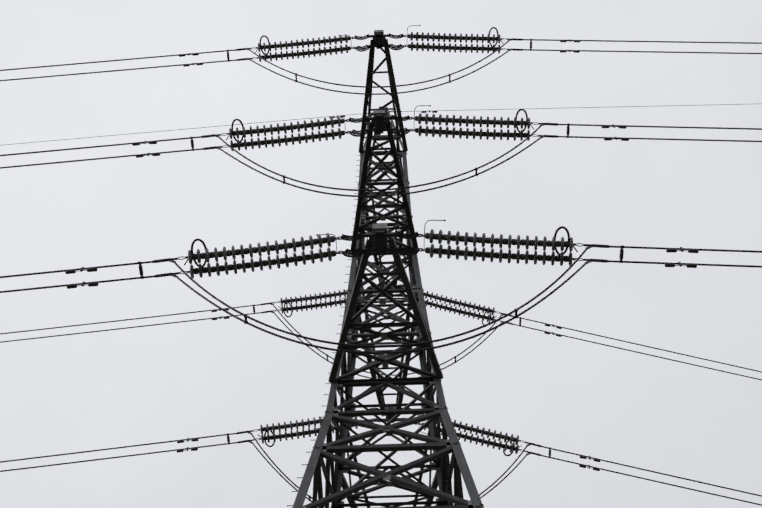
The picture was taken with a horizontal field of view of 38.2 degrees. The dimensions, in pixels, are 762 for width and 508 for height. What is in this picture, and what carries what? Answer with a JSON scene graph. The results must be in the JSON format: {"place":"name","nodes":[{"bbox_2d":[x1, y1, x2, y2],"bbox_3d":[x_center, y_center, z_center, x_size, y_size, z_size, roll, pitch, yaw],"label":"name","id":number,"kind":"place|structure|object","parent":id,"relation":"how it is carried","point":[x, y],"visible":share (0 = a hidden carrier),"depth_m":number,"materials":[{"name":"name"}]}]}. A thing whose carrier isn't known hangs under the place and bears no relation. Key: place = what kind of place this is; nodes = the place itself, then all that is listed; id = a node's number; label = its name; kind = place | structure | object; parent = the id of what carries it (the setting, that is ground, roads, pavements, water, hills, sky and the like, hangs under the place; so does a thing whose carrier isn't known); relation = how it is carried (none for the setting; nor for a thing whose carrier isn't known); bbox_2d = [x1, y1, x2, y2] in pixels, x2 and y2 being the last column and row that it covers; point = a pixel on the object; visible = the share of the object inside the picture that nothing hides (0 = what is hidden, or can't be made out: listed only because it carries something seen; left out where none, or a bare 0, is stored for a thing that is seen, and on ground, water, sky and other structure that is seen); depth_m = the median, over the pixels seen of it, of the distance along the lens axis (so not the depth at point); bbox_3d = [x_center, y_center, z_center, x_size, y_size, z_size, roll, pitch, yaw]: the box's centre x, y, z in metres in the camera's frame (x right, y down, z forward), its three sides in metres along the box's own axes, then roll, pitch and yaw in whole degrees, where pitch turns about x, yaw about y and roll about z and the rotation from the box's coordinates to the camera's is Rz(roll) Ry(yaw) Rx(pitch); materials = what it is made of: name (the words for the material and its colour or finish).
{"place":"outdoors","nodes":[
{"label":"outdoors","id":0,"kind":"place"},
{"bbox_2d":[0,0,761,507],"label":"sky","id":1,"kind":"structure","parent":0,"point":[65,394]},
{"label":"ground","id":2,"kind":"structure","parent":0,"visible":0},
{"bbox_2d":[0,25,761,507],"bbox_3d":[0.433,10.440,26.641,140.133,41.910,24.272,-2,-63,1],"label":"pylon","id":3,"kind":"object","parent":2,"relation":"on","point":[340,419],"visible":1,"depth_m":25.35,"materials":[{"name":"metal"}]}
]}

